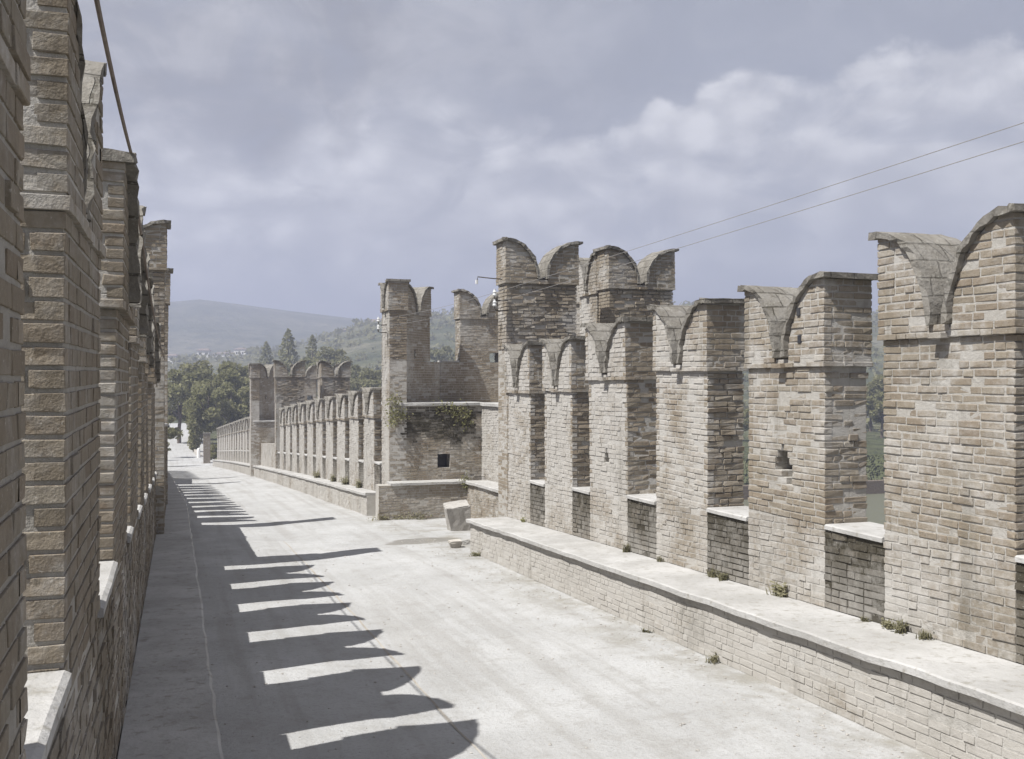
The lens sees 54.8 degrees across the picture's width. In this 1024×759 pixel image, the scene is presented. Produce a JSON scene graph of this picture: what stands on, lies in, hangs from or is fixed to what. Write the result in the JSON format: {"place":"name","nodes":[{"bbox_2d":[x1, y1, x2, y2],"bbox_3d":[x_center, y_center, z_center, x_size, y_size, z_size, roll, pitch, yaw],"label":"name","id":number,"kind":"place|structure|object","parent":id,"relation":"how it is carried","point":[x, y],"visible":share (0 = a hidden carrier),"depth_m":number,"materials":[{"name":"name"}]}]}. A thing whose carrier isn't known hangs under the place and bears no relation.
{"place":"outdoors","nodes":[
{"label":"outdoors","id":0,"kind":"place"},
{"bbox_2d":[168,423,213,465],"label":"road","id":1,"kind":"structure","parent":0,"point":[181,454],"depth_m":128.90,"materials":[{"name":"grey concrete"}]},
{"bbox_2d":[168,299,885,484],"bbox_3d":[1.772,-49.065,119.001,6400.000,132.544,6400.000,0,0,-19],"label":"terrain","id":2,"kind":"structure","parent":0,"point":[213,326],"depth_m":1024.49,"materials":[{"name":"green plant"}]},
{"bbox_2d":[168,354,179,363],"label":"house","id":3,"kind":"structure","parent":2,"relation":"on","point":[173,355],"depth_m":560.02,"materials":[{"name":"white paint"}]},
{"bbox_2d":[168,416,182,439],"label":"shrub","id":4,"kind":"object","parent":2,"relation":"on","point":[174,432],"visible":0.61,"depth_m":117.63,"materials":[{"name":"green plant"}]},
{"bbox_2d":[168,369,200,442],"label":"broadleaf tree","id":5,"kind":"object","parent":2,"relation":"on","point":[179,392],"visible":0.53,"depth_m":148.60,"materials":[{"name":"green plant"}]},
{"bbox_2d":[185,401,202,451],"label":"columnar tree","id":6,"kind":"object","parent":2,"relation":"on","point":[193,423],"visible":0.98,"depth_m":131.61,"materials":[{"name":"green plant"}]},
{"bbox_2d":[172,360,217,437],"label":"broadleaf tree","id":7,"kind":"object","parent":2,"relation":"on","point":[190,367],"visible":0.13,"depth_m":162.06,"materials":[{"name":"green plant"}]},
{"bbox_2d":[196,348,211,358],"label":"house","id":8,"kind":"structure","parent":2,"relation":"on","point":[203,351],"depth_m":620.26,"materials":[{"name":"white paint"}]},
{"bbox_2d":[203,433,210,462],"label":"end pillar","id":9,"kind":"structure","parent":2,"relation":"on","point":[206,447],"depth_m":107.64,"materials":[{"name":"brick"}]},
{"bbox_2d":[182,385,237,449],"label":"broadleaf tree","id":10,"kind":"object","parent":2,"relation":"on","point":[208,400],"visible":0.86,"depth_m":133.92,"materials":[{"name":"green plant"}]},
{"bbox_2d":[210,443,216,459],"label":"shrub","id":11,"kind":"object","parent":2,"relation":"on","point":[213,452],"visible":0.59,"depth_m":112.64,"materials":[{"name":"green plant"}]},
{"bbox_2d":[190,361,249,422],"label":"broadleaf tree","id":12,"kind":"object","parent":2,"relation":"on","point":[227,371],"visible":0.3,"depth_m":147.77,"materials":[{"name":"green plant"}]},
{"bbox_2d":[212,352,233,356],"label":"house","id":13,"kind":"structure","parent":2,"relation":"on","point":[219,353],"depth_m":640.03,"materials":[{"name":"white paint"}]},
{"bbox_2d":[214,381,249,423],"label":"broadleaf tree","id":14,"kind":"object","parent":2,"relation":"on","point":[242,399],"visible":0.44,"depth_m":139.01,"materials":[{"name":"green plant"}]},
{"bbox_2d":[233,348,246,354],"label":"house","id":15,"kind":"structure","parent":2,"relation":"on","point":[241,350],"depth_m":630.17,"materials":[{"name":"white paint"}]},
{"bbox_2d":[233,362,249,416],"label":"broadleaf tree","id":16,"kind":"object","parent":2,"relation":"on","point":[243,371],"visible":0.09,"depth_m":161.27,"materials":[{"name":"green plant"}]},
{"bbox_2d":[258,341,273,364],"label":"conifer","id":17,"kind":"object","parent":2,"relation":"on","point":[266,353],"visible":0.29,"depth_m":299.56,"materials":[{"name":"green plant"}]},
{"bbox_2d":[277,328,300,363],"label":"conifer","id":18,"kind":"object","parent":2,"relation":"on","point":[288,354],"visible":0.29,"depth_m":259.61,"materials":[{"name":"green plant"}]},
{"bbox_2d":[284,356,317,393],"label":"broadleaf tree","id":19,"kind":"object","parent":2,"relation":"on","point":[309,362],"visible":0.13,"depth_m":219.05,"materials":[{"name":"green plant"}]},
{"bbox_2d":[305,334,319,399],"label":"conifer","id":20,"kind":"object","parent":2,"relation":"on","point":[309,350],"visible":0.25,"depth_m":269.56,"materials":[{"name":"green plant"}]},
{"bbox_2d":[312,346,352,366],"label":"broadleaf tree","id":21,"kind":"object","parent":2,"relation":"on","point":[333,356],"visible":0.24,"depth_m":231.63,"materials":[{"name":"green plant"}]},
{"bbox_2d":[316,375,355,398],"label":"broadleaf tree","id":22,"kind":"object","parent":2,"relation":"on","point":[352,377],"visible":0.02,"depth_m":200.82,"materials":[{"name":"green plant"}]},
{"bbox_2d":[351,365,370,390],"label":"broadleaf tree","id":23,"kind":"object","parent":2,"relation":"on","point":[355,370],"visible":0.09,"depth_m":210.26,"materials":[{"name":"green plant"}]},
{"bbox_2d":[350,368,381,390],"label":"broadleaf tree","id":24,"kind":"object","parent":2,"relation":"on","point":[373,378],"visible":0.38,"depth_m":188.10,"materials":[{"name":"green plant"}]},
{"bbox_2d":[430,345,454,361],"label":"broadleaf tree","id":25,"kind":"object","parent":2,"relation":"on","point":[443,354],"visible":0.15,"depth_m":259.58,"materials":[{"name":"green plant"}]},
{"bbox_2d":[168,300,885,430],"bbox_3d":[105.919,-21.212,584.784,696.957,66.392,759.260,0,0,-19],"label":"woodland","id":26,"kind":"object","parent":2,"relation":"on","point":[193,357],"visible":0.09,"depth_m":516.02,"materials":[{"name":"green plant"}]},
{"bbox_2d":[742,408,748,431],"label":"broadleaf tree","id":27,"kind":"object","parent":2,"relation":"on","point":[746,421],"visible":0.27,"depth_m":159.08,"materials":[{"name":"green plant"}]},
{"bbox_2d":[742,480,885,499],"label":"quay wall","id":28,"kind":"structure","parent":2,"relation":"on","point":[875,486],"depth_m":124.45,"materials":[{"name":"grey stone"}]},
{"bbox_2d":[866,392,885,437],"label":"broadleaf tree","id":29,"kind":"object","parent":2,"relation":"on","point":[874,406],"visible":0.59,"depth_m":169.55,"materials":[{"name":"green plant"}]},
{"bbox_2d":[866,374,885,431],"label":"broadleaf tree","id":30,"kind":"object","parent":2,"relation":"on","point":[876,385],"visible":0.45,"depth_m":187.18,"materials":[{"name":"green plant"}]},
{"bbox_2d":[78,0,1023,319],"label":"sky","id":31,"kind":"structure","parent":0,"point":[305,156],"materials":[{"name":"grey"}]},
{"bbox_2d":[168,465,934,758],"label":"road","id":32,"kind":"structure","parent":0,"point":[227,508],"depth_m":11.18,"materials":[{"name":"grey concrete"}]},
{"bbox_2d":[285,542,486,758],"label":"road seam","id":33,"kind":"object","parent":32,"relation":"on","point":[419,687],"visible":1,"depth_m":11.21,"materials":[{"name":"concrete"}]},
{"bbox_2d":[368,512,431,520],"bbox_3d":[-3.142,3.872,27.749,1.835,0.308,0.308,0,0,-19],"label":"ivy","id":34,"kind":"object","parent":32,"relation":"on","point":[413,517],"visible":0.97,"depth_m":27.76,"materials":[{"name":"green plant"}]},
{"bbox_2d":[448,539,462,547],"bbox_3d":[-1.205,3.492,20.898,0.289,0.205,0.231,0,0,-19],"label":"stone","id":35,"kind":"object","parent":32,"relation":"on","point":[455,543],"visible":0.93,"depth_m":20.82,"materials":[{"name":"grey stone"}]},
{"bbox_2d":[443,499,470,530],"bbox_3d":[-1.383,3.421,24.620,0.680,0.784,0.616,0,0,-19],"label":"stone block","id":36,"kind":"object","parent":32,"relation":"on","point":[457,513],"depth_m":24.42,"materials":[{"name":"grey stone"}]},
{"bbox_2d":[461,539,470,544],"bbox_3d":[-1.015,3.540,21.401,0.248,0.169,0.192,0,0,-19],"label":"rubble stone","id":37,"kind":"object","parent":32,"relation":"on","point":[466,541],"visible":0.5,"depth_m":21.34,"materials":[{"name":"grey stone"}]},
{"bbox_2d":[469,552,480,555],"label":"weed tuft","id":38,"kind":"object","parent":32,"relation":"on","point":[475,554],"visible":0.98,"depth_m":19.47,"materials":[{"name":"green plant"}]},
{"bbox_2d":[704,652,719,664],"bbox_3d":[2.215,3.081,10.912,0.181,0.108,0.251,0,0,38],"label":"weed tuft","id":39,"kind":"object","parent":32,"relation":"on","point":[713,660],"visible":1,"depth_m":10.88,"materials":[{"name":"green plant"}]},
{"bbox_2d":[742,493,886,524],"bbox_3d":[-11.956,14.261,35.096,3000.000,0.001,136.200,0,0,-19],"label":"river","id":40,"kind":"structure","parent":0,"point":[875,509],"depth_m":111.12,"materials":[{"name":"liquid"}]},
{"bbox_2d":[248,360,351,475],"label":"pier turret","id":41,"kind":"object","parent":40,"relation":"in","point":[274,386],"visible":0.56,"depth_m":57.70,"materials":[{"name":"brick"}]},
{"bbox_2d":[376,237,678,519],"bbox_3d":[0.360,7.554,26.524,7.014,20.984,11.541,0,0,-19],"label":"pier turret","id":42,"kind":"object","parent":40,"relation":"in","point":[430,457],"visible":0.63,"depth_m":28.28,"materials":[{"name":"brick"}]},
{"bbox_2d":[377,317,386,332],"bbox_3d":[-3.730,-1.565,28.465,0.093,0.469,0.471,0,0,31],"label":"wire bracket","id":43,"kind":"object","parent":42,"relation":"attached to","point":[378,321],"visible":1,"depth_m":28.29,"materials":[{"name":"ceramic"}]},
{"bbox_2d":[383,391,413,427],"bbox_3d":[-3.231,0.867,28.237,0.903,1.076,0.397,0,0,-19],"label":"ivy","id":44,"kind":"object","parent":42,"relation":"attached to","point":[394,413],"visible":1,"depth_m":28.20,"materials":[{"name":"green plant"}]},
{"bbox_2d":[431,397,473,431],"bbox_3d":[-1.779,1.011,28.721,1.509,1.026,0.370,0,0,-26],"label":"ivy","id":45,"kind":"object","parent":42,"relation":"attached to","point":[462,417],"visible":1,"depth_m":28.81,"materials":[{"name":"green plant"}]},
{"bbox_2d":[459,470,470,492],"bbox_3d":[-1.341,2.932,28.341,0.398,0.650,0.251,0,0,-19],"label":"ivy","id":46,"kind":"object","parent":42,"relation":"attached to","point":[465,486],"visible":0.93,"depth_m":28.33,"materials":[{"name":"green plant"}]},
{"bbox_2d":[475,276,501,283],"bbox_3d":[-0.306,-2.053,20.548,0.946,0.156,0.175,0,0,-26],"label":"bracket","id":47,"kind":"object","parent":42,"relation":"attached to","point":[476,281],"visible":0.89,"depth_m":20.40,"materials":[{"name":"metal"}]},
{"bbox_2d":[493,289,507,311],"bbox_3d":[-0.246,-1.621,20.299,0.378,0.458,0.086,0,0,-41],"label":"wire bracket","id":48,"kind":"object","parent":42,"relation":"attached to","point":[495,300],"visible":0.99,"depth_m":20.19,"materials":[{"name":"ceramic"}]},
{"bbox_2d":[381,141,1023,326],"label":"telegraph wire","id":49,"kind":"object","parent":48,"relation":"attached to","point":[765,221],"visible":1,"depth_m":10.68,"materials":[{"name":"metal"}]},
{"bbox_2d":[383,122,1023,318],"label":"telegraph wire","id":50,"kind":"object","parent":48,"relation":"attached to","point":[763,207],"visible":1,"depth_m":10.68,"materials":[{"name":"metal"}]},
{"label":"bridge deck","id":51,"kind":"structure","parent":0,"visible":0},
{"bbox_2d":[0,0,223,758],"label":"parapet wall","id":52,"kind":"structure","parent":51,"relation":"on","point":[103,647],"depth_m":3.58,"materials":[{"name":"brick"}]},
{"bbox_2d":[94,0,164,359],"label":"cable","id":53,"kind":"object","parent":52,"relation":"attached to","point":[104,37],"visible":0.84,"depth_m":4.54,"materials":[{"name":"rubber"}]},
{"bbox_2d":[143,220,190,533],"bbox_3d":[-8.763,1.001,21.848,3.100,7.874,8.761,0,0,-19],"label":"pier turret","id":54,"kind":"object","parent":51,"relation":"on","point":[172,518],"visible":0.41,"depth_m":18.14,"materials":[{"name":"brick"}]},
{"bbox_2d":[168,472,185,502],"bbox_3d":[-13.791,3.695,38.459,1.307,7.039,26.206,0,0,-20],"label":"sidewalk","id":55,"kind":"structure","parent":51,"relation":"on","point":[174,494],"depth_m":30.78,"materials":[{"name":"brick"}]},
{"bbox_2d":[213,417,249,474],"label":"parapet wall","id":56,"kind":"structure","parent":51,"relation":"on","point":[233,445],"depth_m":78.84,"materials":[{"name":"brick"}]},
{"bbox_2d":[253,387,381,515],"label":"parapet wall","id":57,"kind":"structure","parent":51,"relation":"on","point":[338,436],"depth_m":36.77,"materials":[{"name":"brick"}]},
{"bbox_2d":[311,470,319,477],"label":"weed tuft","id":58,"kind":"object","parent":57,"relation":"on","point":[317,474],"visible":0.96,"depth_m":39.92,"materials":[{"name":"green plant"}]},
{"bbox_2d":[329,474,335,481],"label":"weed tuft","id":59,"kind":"object","parent":57,"relation":"on","point":[333,478],"visible":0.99,"depth_m":36.43,"materials":[{"name":"green plant"}]},
{"bbox_2d":[339,476,348,484],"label":"weed tuft","id":60,"kind":"object","parent":57,"relation":"on","point":[345,481],"visible":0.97,"depth_m":34.10,"materials":[{"name":"green plant"}]},
{"bbox_2d":[354,479,362,487],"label":"weed tuft","id":61,"kind":"object","parent":57,"relation":"on","point":[358,484],"visible":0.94,"depth_m":31.93,"materials":[{"name":"green plant"}]},
{"bbox_2d":[466,203,1023,758],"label":"parapet wall","id":62,"kind":"structure","parent":51,"relation":"on","point":[626,431],"depth_m":10.53,"materials":[{"name":"brick"}]},
{"bbox_2d":[622,542,630,551],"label":"weed tuft","id":63,"kind":"object","parent":62,"relation":"on","point":[627,549],"visible":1,"depth_m":14.88,"materials":[{"name":"green plant"}]},
{"bbox_2d":[656,556,664,561],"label":"weed tuft","id":64,"kind":"object","parent":62,"relation":"on","point":[659,559],"visible":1,"depth_m":13.86,"materials":[{"name":"green plant"}]},
{"bbox_2d":[706,568,719,577],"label":"weed tuft","id":65,"kind":"object","parent":62,"relation":"on","point":[712,573],"visible":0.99,"depth_m":12.48,"materials":[{"name":"green plant"}]},
{"bbox_2d":[717,571,728,581],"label":"weed tuft","id":66,"kind":"object","parent":62,"relation":"on","point":[722,576],"visible":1,"depth_m":12.24,"materials":[{"name":"green plant"}]},
{"bbox_2d":[765,580,787,597],"bbox_3d":[2.993,2.356,11.151,0.145,0.174,0.296,0,0,-39],"label":"weed tuft","id":67,"kind":"object","parent":62,"relation":"on","point":[778,590],"visible":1,"depth_m":11.12,"materials":[{"name":"green plant"}]},
{"bbox_2d":[859,616,871,621],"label":"weed tuft","id":68,"kind":"object","parent":62,"relation":"on","point":[864,619],"visible":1,"depth_m":9.73,"materials":[{"name":"green plant"}]},
{"bbox_2d":[880,617,894,628],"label":"weed tuft","id":69,"kind":"object","parent":62,"relation":"on","point":[886,623],"visible":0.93,"depth_m":9.41,"materials":[{"name":"green plant"}]},
{"bbox_2d":[888,618,909,633],"bbox_3d":[3.651,2.301,9.280,0.413,0.124,0.236,0,0,-39],"label":"weed tuft","id":70,"kind":"object","parent":62,"relation":"on","point":[901,628],"visible":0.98,"depth_m":9.22,"materials":[{"name":"green plant"}]},
{"bbox_2d":[911,629,937,639],"bbox_3d":[3.749,2.313,8.960,0.206,0.078,0.207,0,0,-41],"label":"weed tuft","id":71,"kind":"object","parent":62,"relation":"on","point":[923,635],"visible":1,"depth_m":8.95,"materials":[{"name":"green plant"}]}
]}

